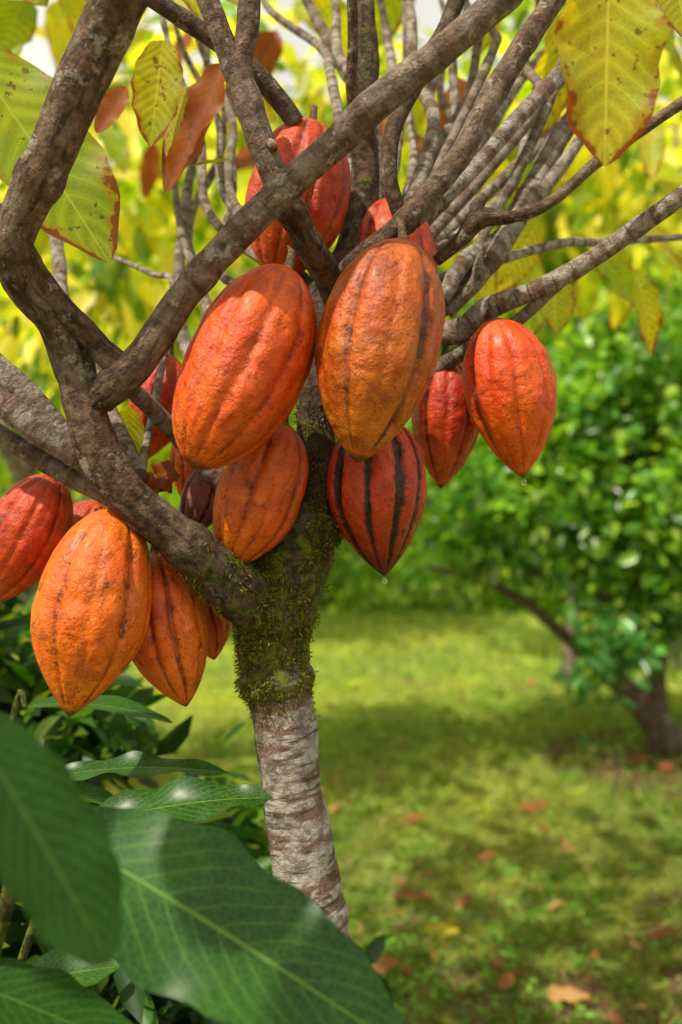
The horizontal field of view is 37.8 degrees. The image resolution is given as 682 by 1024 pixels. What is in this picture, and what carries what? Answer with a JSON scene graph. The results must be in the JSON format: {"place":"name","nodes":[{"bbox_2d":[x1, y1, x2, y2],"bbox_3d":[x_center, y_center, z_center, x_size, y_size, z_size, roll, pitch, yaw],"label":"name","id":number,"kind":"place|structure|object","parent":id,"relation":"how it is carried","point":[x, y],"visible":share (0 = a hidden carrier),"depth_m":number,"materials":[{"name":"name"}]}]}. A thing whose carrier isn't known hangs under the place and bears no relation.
{"place":"outdoors","nodes":[
{"label":"outdoors","id":0,"kind":"place"},
{"bbox_2d":[2,560,681,1023],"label":"ground","id":1,"kind":"structure","parent":0,"point":[586,986],"depth_m":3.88,"materials":[{"name":"green plant"}]},
{"bbox_2d":[0,112,307,506],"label":"yellow leaf tree","id":2,"kind":"object","parent":1,"relation":"on","point":[172,498],"visible":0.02,"depth_m":9.26,"materials":[{"name":"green plant"}]},
{"bbox_2d":[0,0,330,613],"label":"yellow leaf tree","id":3,"kind":"object","parent":1,"relation":"on","point":[147,225],"visible":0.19,"depth_m":4.06,"materials":[{"name":"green plant"}]},
{"bbox_2d":[7,43,334,429],"bbox_3d":[-1.730,-1.699,10.807,5.015,6.054,4.596,0,0,0],"label":"yellow leaf tree","id":4,"kind":"object","parent":1,"relation":"on","point":[123,72],"visible":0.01,"depth_m":9.95,"materials":[{"name":"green plant"}]},
{"bbox_2d":[0,587,393,1023],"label":"undergrowth shrub","id":5,"kind":"object","parent":1,"relation":"on","point":[83,734],"visible":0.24,"depth_m":1.51,"materials":[{"name":"green plant"}]},
{"bbox_2d":[0,689,406,1023],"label":"broadleaf plant","id":6,"kind":"object","parent":1,"relation":"on","point":[157,891],"visible":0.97,"depth_m":0.66,"materials":[{"name":"green plant"}]},
{"bbox_2d":[0,415,649,617],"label":"hedge","id":7,"kind":"object","parent":1,"relation":"on","point":[363,589],"visible":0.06,"depth_m":13.02,"materials":[{"name":"green plant"}]},
{"bbox_2d":[0,0,681,939],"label":"cacao tree","id":8,"kind":"object","parent":1,"relation":"on","point":[594,66],"visible":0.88,"depth_m":1.01,"materials":[{"name":"brown plant"}]},
{"bbox_2d":[0,474,73,601],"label":"cacao pod","id":9,"kind":"object","parent":8,"relation":"attached to","point":[36,517],"visible":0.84,"depth_m":0.99,"materials":[{"name":"red plant"}]},
{"bbox_2d":[72,500,107,526],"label":"cacao pod","id":10,"kind":"object","parent":8,"relation":"attached to","point":[83,509],"visible":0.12,"depth_m":1.08,"materials":[{"name":"red plant"}]},
{"bbox_2d":[30,508,151,716],"bbox_3d":[-0.238,0.081,0.968,0.110,0.236,0.109,11,-8,1],"label":"cacao pod","id":11,"kind":"object","parent":8,"relation":"attached to","point":[90,612],"visible":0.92,"depth_m":0.93,"materials":[{"name":"orange plant"}]},
{"bbox_2d":[128,343,181,458],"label":"cacao pod","id":12,"kind":"object","parent":8,"relation":"attached to","point":[160,441],"visible":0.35,"depth_m":1.11,"materials":[{"name":"red plant"}]},
{"bbox_2d":[132,545,207,706],"bbox_3d":[-0.182,0.108,1.020,0.085,0.189,0.085,-12,0,0],"label":"cacao pod","id":13,"kind":"object","parent":8,"relation":"attached to","point":[169,660],"visible":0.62,"depth_m":0.99,"materials":[{"name":"orange plant"}]},
{"bbox_2d":[169,444,194,496],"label":"cacao pod","id":14,"kind":"object","parent":8,"relation":"attached to","point":[183,468],"visible":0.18,"depth_m":1.10,"materials":[{"name":"orange plant"}]},
{"bbox_2d":[179,469,214,527],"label":"cacao pod","id":15,"kind":"object","parent":8,"relation":"attached to","point":[197,498],"visible":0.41,"depth_m":1.05,"materials":[{"name":"brown plant"}]},
{"bbox_2d":[198,592,230,659],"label":"cacao pod","id":16,"kind":"object","parent":8,"relation":"attached to","point":[218,629],"visible":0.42,"depth_m":1.08,"materials":[{"name":"orange plant"}]},
{"bbox_2d":[171,245,316,469],"bbox_3d":[-0.084,-0.149,0.941,0.113,0.243,0.112,25,-5,1],"label":"cacao pod","id":17,"kind":"object","parent":8,"relation":"attached to","point":[245,368],"visible":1,"depth_m":0.90,"materials":[{"name":"orange plant"}]},
{"bbox_2d":[213,416,308,562],"bbox_3d":[-0.079,-0.029,1.010,0.086,0.181,0.088,21,0,0],"label":"cacao pod","id":18,"kind":"object","parent":8,"relation":"attached to","point":[260,492],"visible":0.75,"depth_m":0.98,"materials":[{"name":"orange plant"}]},
{"bbox_2d":[245,104,350,273],"bbox_3d":[-0.044,-0.350,1.080,0.109,0.205,0.111,14,0,0],"label":"cacao pod","id":19,"kind":"object","parent":8,"relation":"attached to","point":[325,196],"visible":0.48,"depth_m":1.04,"materials":[{"name":"red plant"}]},
{"bbox_2d":[327,427,426,583],"bbox_3d":[0.037,-0.027,1.030,0.104,0.203,0.104,-3,0,0],"label":"cacao pod","id":20,"kind":"object","parent":8,"relation":"attached to","point":[377,501],"visible":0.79,"depth_m":0.99,"materials":[{"name":"red plant"}]},
{"bbox_2d":[315,218,445,462],"bbox_3d":[0.036,-0.166,0.936,0.116,0.244,0.117,12,-3,0],"label":"cacao pod","id":21,"kind":"object","parent":8,"relation":"attached to","point":[380,334],"visible":1,"depth_m":0.90,"materials":[{"name":"fruit rind"},{"name":"bark"}]},
{"bbox_2d":[359,182,437,268],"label":"cacao pod","id":22,"kind":"object","parent":8,"relation":"attached to","point":[377,216],"visible":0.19,"depth_m":1.10,"materials":[{"name":"red plant"}]},
{"bbox_2d":[411,345,478,488],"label":"cacao pod","id":23,"kind":"object","parent":8,"relation":"attached to","point":[445,432],"visible":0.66,"depth_m":1.10,"materials":[{"name":"red plant"}]},
{"bbox_2d":[462,308,556,485],"bbox_3d":[0.181,-0.127,1.060,0.100,0.200,0.098,-10,0,0],"label":"cacao pod","id":24,"kind":"object","parent":8,"relation":"attached to","point":[509,379],"visible":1,"depth_m":1.03,"materials":[{"name":"orange plant"}]},
{"bbox_2d":[0,0,681,574],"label":"distant trees","id":25,"kind":"object","parent":1,"relation":"on","point":[510,36],"depth_m":18.86,"materials":[{"name":"yellow plant"}]},
{"bbox_2d":[228,662,679,1022],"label":"fallen leaves","id":26,"kind":"object","parent":1,"relation":"on","point":[555,994],"visible":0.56,"depth_m":3.02,"materials":[{"name":"brown plant"}]},
{"bbox_2d":[291,0,681,682],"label":"yellow leaf tree","id":27,"kind":"object","parent":1,"relation":"on","point":[607,180],"visible":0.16,"depth_m":6.99,"materials":[{"name":"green plant"}]},
{"bbox_2d":[398,252,681,756],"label":"background tree","id":28,"kind":"object","parent":1,"relation":"on","point":[600,473],"visible":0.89,"depth_m":5.13,"materials":[{"name":"green plant"}]},
{"bbox_2d":[458,50,681,669],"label":"yellow leaf tree","id":29,"kind":"object","parent":1,"relation":"on","point":[672,130],"visible":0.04,"depth_m":8.15,"materials":[{"name":"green plant"}]},
{"bbox_2d":[10,0,680,339],"label":"sky","id":30,"kind":"structure","parent":0,"point":[428,12],"materials":[{"name":"white"}]}
]}

